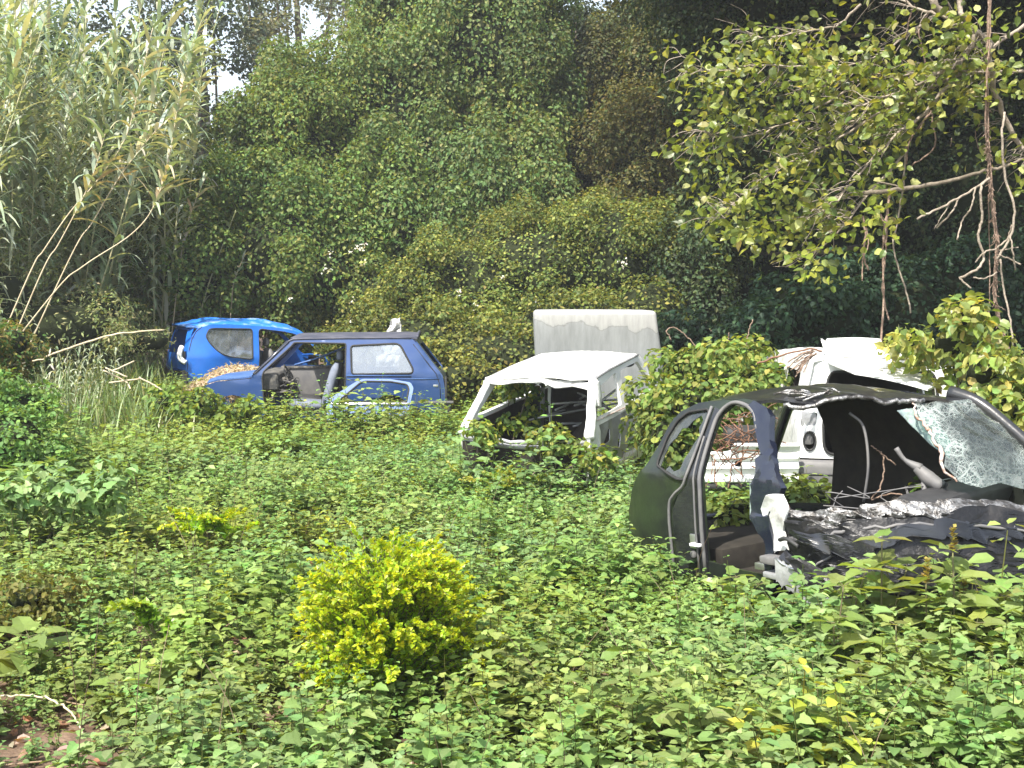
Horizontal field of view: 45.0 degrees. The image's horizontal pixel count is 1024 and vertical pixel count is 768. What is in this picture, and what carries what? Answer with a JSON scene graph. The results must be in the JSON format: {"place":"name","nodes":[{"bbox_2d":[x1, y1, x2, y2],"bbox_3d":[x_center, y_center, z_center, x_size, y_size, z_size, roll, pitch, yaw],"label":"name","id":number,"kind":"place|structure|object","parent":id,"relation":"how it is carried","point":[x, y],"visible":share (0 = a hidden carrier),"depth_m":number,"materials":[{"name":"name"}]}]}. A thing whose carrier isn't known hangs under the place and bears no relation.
{"place":"outdoors","nodes":[
{"label":"outdoors","id":0,"kind":"place"},
{"bbox_2d":[17,349,216,447],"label":"tall grass","id":1,"kind":"structure","parent":0,"point":[132,372],"depth_m":17.67,"materials":[{"name":"green plant"}]},
{"bbox_2d":[3,0,621,178],"label":"sky","id":2,"kind":"structure","parent":0,"point":[227,83],"materials":[{"name":"white"}]},
{"bbox_2d":[0,330,998,767],"bbox_3d":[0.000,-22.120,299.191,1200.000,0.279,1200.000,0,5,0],"label":"ground","id":3,"kind":"structure","parent":0,"point":[14,752],"depth_m":6.22,"materials":[{"name":"brown soil"}]},
{"bbox_2d":[0,0,37,246],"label":"giant reed","id":4,"kind":"object","parent":3,"relation":"on","point":[4,84],"visible":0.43,"depth_m":19.93,"materials":[{"name":"green plant"}]},
{"bbox_2d":[0,0,46,303],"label":"giant reed","id":5,"kind":"object","parent":3,"relation":"on","point":[16,56],"visible":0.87,"depth_m":19.27,"materials":[{"name":"green plant"}]},
{"bbox_2d":[0,318,53,385],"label":"fern bush","id":6,"kind":"object","parent":3,"relation":"on","point":[16,346],"visible":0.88,"depth_m":15.45,"materials":[{"name":"green plant"}]},
{"bbox_2d":[0,0,57,305],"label":"giant reed","id":7,"kind":"object","parent":3,"relation":"on","point":[12,164],"visible":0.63,"depth_m":19.70,"materials":[{"name":"green plant"}]},
{"bbox_2d":[0,0,57,273],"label":"giant reed","id":8,"kind":"object","parent":3,"relation":"on","point":[18,6],"visible":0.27,"depth_m":19.69,"materials":[{"name":"green plant"}]},
{"bbox_2d":[0,0,71,368],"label":"giant reed","id":9,"kind":"object","parent":3,"relation":"on","point":[43,245],"visible":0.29,"depth_m":21.37,"materials":[{"name":"green plant"}]},
{"bbox_2d":[0,0,73,280],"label":"giant reed","id":10,"kind":"object","parent":3,"relation":"on","point":[32,46],"visible":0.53,"depth_m":19.89,"materials":[{"name":"green plant"}]},
{"bbox_2d":[0,63,74,267],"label":"giant reed","id":11,"kind":"object","parent":3,"relation":"on","point":[52,98],"visible":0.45,"depth_m":20.48,"materials":[{"name":"green plant"}]},
{"bbox_2d":[9,56,66,363],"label":"giant reed","id":12,"kind":"object","parent":3,"relation":"on","point":[34,156],"visible":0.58,"depth_m":20.14,"materials":[{"name":"green plant"}]},
{"bbox_2d":[0,77,76,367],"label":"giant reed","id":13,"kind":"object","parent":3,"relation":"on","point":[20,200],"visible":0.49,"depth_m":20.14,"materials":[{"name":"green plant"}]},
{"bbox_2d":[4,0,73,367],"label":"giant reed","id":14,"kind":"object","parent":3,"relation":"on","point":[46,131],"visible":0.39,"depth_m":21.26,"materials":[{"name":"green plant"}]},
{"bbox_2d":[0,0,78,307],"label":"giant reed","id":15,"kind":"object","parent":3,"relation":"on","point":[40,23],"visible":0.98,"depth_m":18.25,"materials":[{"name":"green plant"}]},
{"bbox_2d":[0,365,80,491],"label":"fern bush","id":16,"kind":"object","parent":3,"relation":"on","point":[28,411],"visible":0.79,"depth_m":11.37,"materials":[{"name":"green plant"}]},
{"bbox_2d":[0,616,88,680],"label":"young weed","id":17,"kind":"object","parent":3,"relation":"on","point":[10,662],"visible":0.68,"depth_m":6.72,"materials":[{"name":"green plant"}]},
{"bbox_2d":[0,45,89,370],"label":"giant reed","id":18,"kind":"object","parent":3,"relation":"on","point":[37,168],"visible":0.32,"depth_m":21.18,"materials":[{"name":"green plant"}]},
{"bbox_2d":[0,0,94,302],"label":"giant reed","id":19,"kind":"object","parent":3,"relation":"on","point":[62,18],"visible":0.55,"depth_m":19.96,"materials":[{"name":"green plant"}]},
{"bbox_2d":[0,565,98,633],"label":"bush","id":20,"kind":"object","parent":3,"relation":"on","point":[26,599],"visible":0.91,"depth_m":7.22,"materials":[{"name":"green plant"}]},
{"bbox_2d":[25,0,80,302],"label":"giant reed","id":21,"kind":"object","parent":3,"relation":"on","point":[50,148],"visible":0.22,"depth_m":24.10,"materials":[{"name":"green plant"}]},
{"bbox_2d":[18,32,99,300],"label":"giant reed","id":22,"kind":"object","parent":3,"relation":"on","point":[70,91],"visible":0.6,"depth_m":21.02,"materials":[{"name":"green plant"}]},
{"bbox_2d":[38,57,84,303],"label":"giant reed","id":23,"kind":"object","parent":3,"relation":"on","point":[60,178],"visible":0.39,"depth_m":22.79,"materials":[{"name":"green plant"}]},
{"bbox_2d":[33,49,92,299],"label":"giant reed","id":24,"kind":"object","parent":3,"relation":"on","point":[69,171],"visible":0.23,"depth_m":23.55,"materials":[{"name":"green plant"}]},
{"bbox_2d":[17,0,113,302],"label":"giant reed","id":25,"kind":"object","parent":3,"relation":"on","point":[78,8],"visible":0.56,"depth_m":21.49,"materials":[{"name":"green plant"}]},
{"bbox_2d":[0,454,140,549],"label":"bush","id":26,"kind":"object","parent":3,"relation":"on","point":[55,494],"visible":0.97,"depth_m":9.33,"materials":[{"name":"green plant"}]},
{"bbox_2d":[50,0,104,291],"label":"giant reed","id":27,"kind":"object","parent":3,"relation":"on","point":[82,10],"visible":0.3,"depth_m":24.08,"materials":[{"name":"green plant"}]},
{"bbox_2d":[25,24,129,290],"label":"giant reed","id":28,"kind":"object","parent":3,"relation":"on","point":[86,146],"visible":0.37,"depth_m":22.64,"materials":[{"name":"green plant"}]},
{"bbox_2d":[17,107,142,329],"bbox_3d":[-6.551,-1.657,17.723,2.472,4.855,1.163,-1,5,-16],"label":"leaning reed","id":29,"kind":"object","parent":3,"relation":"on","point":[95,162],"visible":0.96,"depth_m":17.82,"materials":[{"name":"plant"}]},
{"bbox_2d":[40,0,119,293],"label":"giant reed","id":30,"kind":"object","parent":3,"relation":"on","point":[92,42],"visible":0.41,"depth_m":23.10,"materials":[{"name":"green plant"}]},
{"bbox_2d":[55,22,127,294],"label":"giant reed","id":31,"kind":"object","parent":3,"relation":"on","point":[89,169],"visible":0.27,"depth_m":22.80,"materials":[{"name":"green plant"}]},
{"bbox_2d":[54,30,130,368],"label":"giant reed","id":32,"kind":"object","parent":3,"relation":"on","point":[109,66],"visible":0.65,"depth_m":21.60,"materials":[{"name":"green plant"}]},
{"bbox_2d":[1,0,202,302],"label":"hedge tree","id":33,"kind":"object","parent":3,"relation":"on","point":[54,40],"visible":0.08,"depth_m":26.35,"materials":[{"name":"green plant"}]},
{"bbox_2d":[4,7,202,329],"bbox_3d":[-6.238,-2.348,17.880,3.699,6.206,1.131,-1,5,-10],"label":"leaning reed","id":34,"kind":"object","parent":3,"relation":"on","point":[105,172],"visible":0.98,"depth_m":17.84,"materials":[{"name":"plant"}]},
{"bbox_2d":[47,0,164,363],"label":"giant reed","id":35,"kind":"object","parent":3,"relation":"on","point":[117,101],"visible":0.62,"depth_m":21.70,"materials":[{"name":"green plant"}]},
{"bbox_2d":[71,70,145,326],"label":"giant reed","id":36,"kind":"object","parent":3,"relation":"on","point":[101,96],"visible":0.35,"depth_m":22.25,"materials":[{"name":"green plant"}]},
{"bbox_2d":[81,0,145,313],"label":"giant reed","id":37,"kind":"object","parent":3,"relation":"on","point":[118,49],"visible":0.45,"depth_m":22.55,"materials":[{"name":"green plant"}]},
{"bbox_2d":[30,78,205,341],"bbox_3d":[-6.012,-1.842,18.288,3.361,5.132,1.031,1,5,11],"label":"leaning reed","id":38,"kind":"object","parent":3,"relation":"on","point":[148,128],"visible":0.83,"depth_m":18.01,"materials":[{"name":"plant"}]},
{"bbox_2d":[23,41,227,331],"bbox_3d":[-6.180,-2.045,17.731,4.258,5.631,1.067,0,5,0],"label":"leaning reed","id":39,"kind":"object","parent":3,"relation":"on","point":[172,135],"visible":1,"depth_m":17.66,"materials":[{"name":"plant"}]},
{"bbox_2d":[95,41,161,328],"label":"giant reed","id":40,"kind":"object","parent":3,"relation":"on","point":[131,77],"visible":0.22,"depth_m":23.12,"materials":[{"name":"green plant"}]},
{"bbox_2d":[89,39,168,353],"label":"giant reed","id":41,"kind":"object","parent":3,"relation":"on","point":[114,279],"visible":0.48,"depth_m":21.64,"materials":[{"name":"green plant"}]},
{"bbox_2d":[83,652,178,726],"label":"young weed","id":42,"kind":"object","parent":3,"relation":"on","point":[169,656],"visible":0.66,"depth_m":6.26,"materials":[{"name":"green plant"}]},
{"bbox_2d":[0,245,262,370],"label":"thicket","id":43,"kind":"object","parent":3,"relation":"on","point":[77,316],"visible":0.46,"depth_m":19.53,"materials":[{"name":"green plant"}]},
{"bbox_2d":[67,0,204,371],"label":"giant reed","id":44,"kind":"object","parent":3,"relation":"on","point":[173,19],"visible":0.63,"depth_m":21.07,"materials":[{"name":"green plant"}]},
{"bbox_2d":[106,0,174,360],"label":"giant reed","id":45,"kind":"object","parent":3,"relation":"on","point":[137,133],"visible":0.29,"depth_m":23.50,"materials":[{"name":"green plant"}]},
{"bbox_2d":[68,0,221,354],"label":"giant reed","id":46,"kind":"object","parent":3,"relation":"on","point":[131,210],"visible":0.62,"depth_m":21.69,"materials":[{"name":"green plant"}]},
{"bbox_2d":[141,225,167,368],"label":"giant reed","id":47,"kind":"object","parent":3,"relation":"on","point":[154,282],"visible":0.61,"depth_m":22.68,"materials":[{"name":"green plant"}]},
{"bbox_2d":[124,26,204,355],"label":"giant reed","id":48,"kind":"object","parent":3,"relation":"on","point":[160,236],"visible":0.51,"depth_m":22.67,"materials":[{"name":"green plant"}]},
{"bbox_2d":[130,29,205,356],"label":"giant reed","id":49,"kind":"object","parent":3,"relation":"on","point":[158,218],"visible":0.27,"depth_m":23.17,"materials":[{"name":"green plant"}]},
{"bbox_2d":[62,0,275,185],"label":"dark tree","id":50,"kind":"object","parent":3,"relation":"on","point":[221,26],"visible":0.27,"depth_m":34.23,"materials":[{"name":"green plant"}]},
{"bbox_2d":[131,13,206,358],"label":"giant reed","id":51,"kind":"object","parent":3,"relation":"on","point":[160,33],"visible":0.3,"depth_m":23.07,"materials":[{"name":"green plant"}]},
{"bbox_2d":[137,23,218,371],"bbox_3d":[-6.048,-3.148,22.772,1.736,6.652,1.830,3,6,36],"label":"giant reed","id":52,"kind":"object","parent":3,"relation":"on","point":[183,166],"visible":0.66,"depth_m":22.70,"materials":[{"name":"green plant"}]},
{"bbox_2d":[151,8,229,326],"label":"giant reed","id":53,"kind":"object","parent":3,"relation":"on","point":[193,126],"visible":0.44,"depth_m":23.37,"materials":[{"name":"green plant"}]},
{"bbox_2d":[166,171,218,340],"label":"leaning reed","id":54,"kind":"object","parent":3,"relation":"on","point":[204,177],"visible":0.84,"depth_m":22.81,"materials":[{"name":"plant"}]},
{"bbox_2d":[142,380,264,437],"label":"bush","id":55,"kind":"object","parent":3,"relation":"on","point":[197,401],"visible":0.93,"depth_m":15.87,"materials":[{"name":"green plant"}]},
{"bbox_2d":[183,361,270,405],"bbox_3d":[-4.399,0.049,19.381,1.632,0.829,0.987,0,5,0],"label":"straw heap","id":56,"kind":"object","parent":3,"relation":"on","point":[222,370],"visible":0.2,"depth_m":19.19,"materials":[{"name":"beige plant"}]},
{"bbox_2d":[162,317,334,387],"bbox_3d":[-4.456,-0.543,22.109,3.409,1.257,1.496,1,3,-29],"label":"hatchback","id":57,"kind":"object","parent":3,"relation":"on","point":[197,352],"visible":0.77,"depth_m":21.27,"materials":[{"name":"blue paint"}]},
{"bbox_2d":[120,14,430,364],"bbox_3d":[-4.723,-3.803,25.650,6.212,8.081,6.882,0,5,0],"label":"ivy covered tree","id":58,"kind":"object","parent":3,"relation":"on","point":[286,179],"visible":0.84,"depth_m":24.06,"materials":[{"name":"green plant"}]},
{"bbox_2d":[230,0,359,73],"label":"pale tree","id":59,"kind":"object","parent":3,"relation":"on","point":[276,21],"visible":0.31,"depth_m":38.29,"materials":[{"name":"green plant"}]},
{"bbox_2d":[204,330,452,418],"bbox_3d":[-2.666,-0.173,18.362,3.605,1.233,1.593,0,5,-2],"label":"hatchback","id":60,"kind":"object","parent":3,"relation":"on","point":[427,373],"visible":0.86,"depth_m":17.70,"materials":[{"name":"blue paint"}]},
{"bbox_2d":[326,379,412,428],"bbox_3d":[-1.990,0.336,17.206,1.211,0.914,0.128,0,-27,0],"label":"detached door","id":61,"kind":"structure","parent":3,"relation":"on","point":[351,387],"depth_m":17.29,"materials":[{"name":"blue paint"}]},
{"bbox_2d":[289,517,505,704],"bbox_3d":[-0.602,1.207,6.241,1.158,0.999,1.102,0,5,0],"label":"yellow shrub","id":62,"kind":"object","parent":3,"relation":"on","point":[403,602],"visible":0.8,"depth_m":6.08,"materials":[{"name":"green plant"}]},
{"bbox_2d":[318,0,589,327],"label":"ivy covered tree","id":63,"kind":"object","parent":3,"relation":"on","point":[478,108],"visible":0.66,"depth_m":26.54,"materials":[{"name":"green plant"}]},
{"bbox_2d":[1,527,938,767],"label":"leaf litter","id":64,"kind":"object","parent":3,"relation":"on","point":[20,738],"visible":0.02,"depth_m":6.14,"materials":[{"name":"brown plant"}]},
{"bbox_2d":[239,185,703,411],"bbox_3d":[-1.015,-1.880,24.086,8.115,4.066,10.914,-3,6,-33],"label":"bramble thicket","id":65,"kind":"object","parent":3,"relation":"on","point":[566,257],"visible":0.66,"depth_m":22.30,"materials":[{"name":"green plant"}]},
{"bbox_2d":[374,318,401,366],"bbox_3d":[-2.005,-0.621,19.807,0.487,0.887,0.191,0,5,0],"label":"plastic sheet","id":66,"kind":"object","parent":65,"relation":"on","point":[388,355],"visible":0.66,"depth_m":19.79,"materials":[{"name":"white plastic"}]},
{"bbox_2d":[0,364,1023,767],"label":"nettle ground cover","id":67,"kind":"object","parent":3,"relation":"on","point":[590,570],"visible":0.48,"depth_m":6.71,"materials":[{"name":"green plant"}]},
{"bbox_2d":[103,597,200,636],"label":"yellow seedling","id":68,"kind":"object","parent":67,"relation":"on","point":[147,615],"visible":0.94,"depth_m":6.89,"materials":[{"name":"green plant"}]},
{"bbox_2d":[156,506,259,538],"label":"yellow seedling","id":69,"kind":"object","parent":67,"relation":"on","point":[203,522],"visible":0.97,"depth_m":9.33,"materials":[{"name":"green plant"}]},
{"bbox_2d":[446,461,546,495],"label":"yellow seedling","id":70,"kind":"object","parent":67,"relation":"on","point":[510,477],"visible":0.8,"depth_m":11.45,"materials":[{"name":"green plant"}]},
{"bbox_2d":[533,309,662,416],"bbox_3d":[1.244,-0.282,17.320,1.891,1.511,0.972,0,5,0],"label":"cargo box","id":71,"kind":"object","parent":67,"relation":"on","point":[633,331],"visible":0.45,"depth_m":16.84,"materials":[{"name":"white metal"}]},
{"bbox_2d":[705,403,789,487],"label":"dry twigs","id":72,"kind":"object","parent":67,"relation":"on","point":[720,448],"visible":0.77,"depth_m":10.82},
{"bbox_2d":[494,383,549,439],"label":"cabin vine","id":73,"kind":"object","parent":3,"relation":"on","point":[513,390],"visible":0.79,"depth_m":13.36,"materials":[{"name":"green plant"}]},
{"bbox_2d":[459,415,622,498],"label":"cabin vine","id":74,"kind":"object","parent":3,"relation":"on","point":[483,433],"visible":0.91,"depth_m":11.94,"materials":[{"name":"green plant"}]},
{"bbox_2d":[458,351,657,494],"bbox_3d":[0.596,0.355,13.457,1.474,1.215,2.722,1,10,23],"label":"car wreck","id":75,"kind":"object","parent":3,"relation":"on","point":[573,381],"visible":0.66,"depth_m":13.01,"materials":[{"name":"white paint"}]},
{"bbox_2d":[556,0,611,200],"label":"dark tree","id":76,"kind":"object","parent":3,"relation":"on","point":[585,18],"visible":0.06,"depth_m":31.56,"materials":[{"name":"green plant"}]},
{"bbox_2d":[557,0,719,365],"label":"olive tree","id":77,"kind":"object","parent":3,"relation":"on","point":[628,121],"visible":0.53,"depth_m":27.25,"materials":[{"name":"green plant"}]},
{"bbox_2d":[618,333,793,470],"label":"bramble bush","id":78,"kind":"object","parent":3,"relation":"on","point":[705,374],"visible":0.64,"depth_m":12.06,"materials":[{"name":"green plant"}]},
{"bbox_2d":[701,566,772,620],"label":"tall weed","id":79,"kind":"object","parent":3,"relation":"on","point":[722,582],"visible":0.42,"depth_m":7.88,"materials":[{"name":"green plant"}]},
{"bbox_2d":[613,0,906,335],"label":"forest tree","id":80,"kind":"object","parent":3,"relation":"on","point":[694,277],"visible":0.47,"depth_m":22.39,"materials":[{"name":"green plant"}]},
{"bbox_2d":[573,83,948,372],"bbox_3d":[7.953,-5.747,30.199,13.509,11.215,7.223,0,5,0],"label":"forest tree","id":81,"kind":"object","parent":3,"relation":"on","point":[743,290],"visible":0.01,"depth_m":27.76,"materials":[{"name":"green plant"}]},
{"bbox_2d":[706,472,819,528],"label":"cabin vine","id":82,"kind":"object","parent":3,"relation":"on","point":[735,505],"visible":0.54,"depth_m":9.95,"materials":[{"name":"green plant"}]},
{"bbox_2d":[783,474,831,502],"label":"cabin vine","id":83,"kind":"object","parent":3,"relation":"on","point":[821,491],"visible":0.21,"depth_m":10.32,"materials":[{"name":"green plant"}]},
{"bbox_2d":[629,383,1023,608],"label":"car wreck","id":84,"kind":"object","parent":3,"relation":"on","point":[963,449],"visible":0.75,"depth_m":8.24,"materials":[{"name":"grey paint"}]},
{"bbox_2d":[647,0,1023,293],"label":"leafy tree","id":85,"kind":"object","parent":3,"relation":"on","point":[874,117],"visible":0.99,"depth_m":12.89,"materials":[{"name":"green plant"}]},
{"bbox_2d":[880,194,890,341],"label":"hanging vine","id":86,"kind":"object","parent":85,"relation":"hanging from","point":[884,238],"visible":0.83,"depth_m":12.84,"materials":[{"name":"brown plant"}]},
{"bbox_2d":[862,157,1023,195],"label":"dead branch","id":87,"kind":"object","parent":85,"relation":"attached to","point":[884,191],"visible":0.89,"depth_m":12.55,"materials":[{"name":"beige wood"}]},
{"bbox_2d":[906,4,990,342],"bbox_3d":[4.851,-2.328,13.708,0.993,3.774,0.465,3,5,32],"label":"hanging vine","id":88,"kind":"object","parent":85,"relation":"hanging from","point":[921,123],"visible":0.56,"depth_m":13.71,"materials":[{"name":"brown plant"}]},
{"bbox_2d":[916,177,1018,288],"bbox_3d":[4.596,-1.521,12.470,1.012,1.123,0.214,1,5,12],"label":"dry root","id":89,"kind":"object","parent":85,"relation":"hanging from","point":[979,228],"visible":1,"depth_m":12.44,"materials":[{"name":"brown plant"}]},
{"bbox_2d":[982,0,1009,348],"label":"hanging vine","id":90,"kind":"object","parent":85,"relation":"hanging from","point":[996,241],"visible":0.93,"depth_m":12.47,"materials":[{"name":"brown plant"}]},
{"bbox_2d":[996,112,1020,345],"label":"hanging vine","id":91,"kind":"object","parent":85,"relation":"hanging from","point":[1009,191],"visible":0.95,"depth_m":12.30,"materials":[{"name":"brown plant"}]},
{"bbox_2d":[801,573,874,705],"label":"tall weed","id":92,"kind":"object","parent":3,"relation":"on","point":[849,639],"visible":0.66,"depth_m":6.27,"materials":[{"name":"green plant"}]},
{"bbox_2d":[656,223,1023,400],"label":"shade bush","id":93,"kind":"object","parent":3,"relation":"on","point":[806,314],"visible":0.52,"depth_m":17.37,"materials":[{"name":"green plant"}]},
{"bbox_2d":[736,347,955,486],"bbox_3d":[3.400,0.242,12.940,1.606,1.248,3.575,0,4,0],"label":"hatchback","id":94,"kind":"object","parent":3,"relation":"on","point":[806,430],"visible":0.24,"depth_m":11.42,"materials":[{"name":"white paint"}]},
{"bbox_2d":[705,425,800,488],"bbox_3d":[2.175,0.665,11.292,0.878,0.563,0.310,0,5,0],"label":"car front panel","id":95,"kind":"object","parent":94,"relation":"attached to","point":[788,457],"visible":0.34,"depth_m":11.20,"materials":[{"name":"white paint"}]},
{"bbox_2d":[820,337,934,390],"bbox_3d":[3.286,-0.208,11.372,0.803,0.393,1.750,0,5,0],"label":"bonnet","id":96,"kind":"object","parent":94,"relation":"on","point":[869,366],"visible":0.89,"depth_m":11.25,"materials":[{"name":"white paint"}]},
{"bbox_2d":[820,654,913,712],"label":"tall weed","id":97,"kind":"object","parent":3,"relation":"on","point":[856,666],"visible":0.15,"depth_m":6.07,"materials":[{"name":"green plant"}]},
{"bbox_2d":[828,528,942,654],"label":"tall weed","id":98,"kind":"object","parent":3,"relation":"on","point":[879,560],"visible":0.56,"depth_m":6.77,"materials":[{"name":"green plant"}]},
{"bbox_2d":[760,0,1023,275],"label":"forest tree","id":99,"kind":"object","parent":3,"relation":"on","point":[936,164],"visible":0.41,"depth_m":21.81,"materials":[{"name":"green plant"}]},
{"bbox_2d":[854,614,949,687],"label":"tall weed","id":100,"kind":"object","parent":3,"relation":"on","point":[927,636],"visible":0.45,"depth_m":6.21,"materials":[{"name":"green plant"}]},
{"bbox_2d":[893,524,1002,658],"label":"tall weed","id":101,"kind":"object","parent":3,"relation":"on","point":[966,602],"visible":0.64,"depth_m":6.61,"materials":[{"name":"green plant"}]},
{"bbox_2d":[874,290,1023,430],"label":"vine heap","id":102,"kind":"object","parent":3,"relation":"on","point":[922,351],"visible":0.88,"depth_m":10.28,"materials":[{"name":"green plant"}]},
{"bbox_2d":[906,656,1002,724],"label":"tall weed","id":103,"kind":"object","parent":3,"relation":"on","point":[945,677],"visible":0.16,"depth_m":6.11,"materials":[{"name":"green plant"}]},
{"bbox_2d":[927,608,1023,694],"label":"tall weed","id":104,"kind":"object","parent":3,"relation":"on","point":[982,614],"visible":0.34,"depth_m":6.43,"materials":[{"name":"green plant"}]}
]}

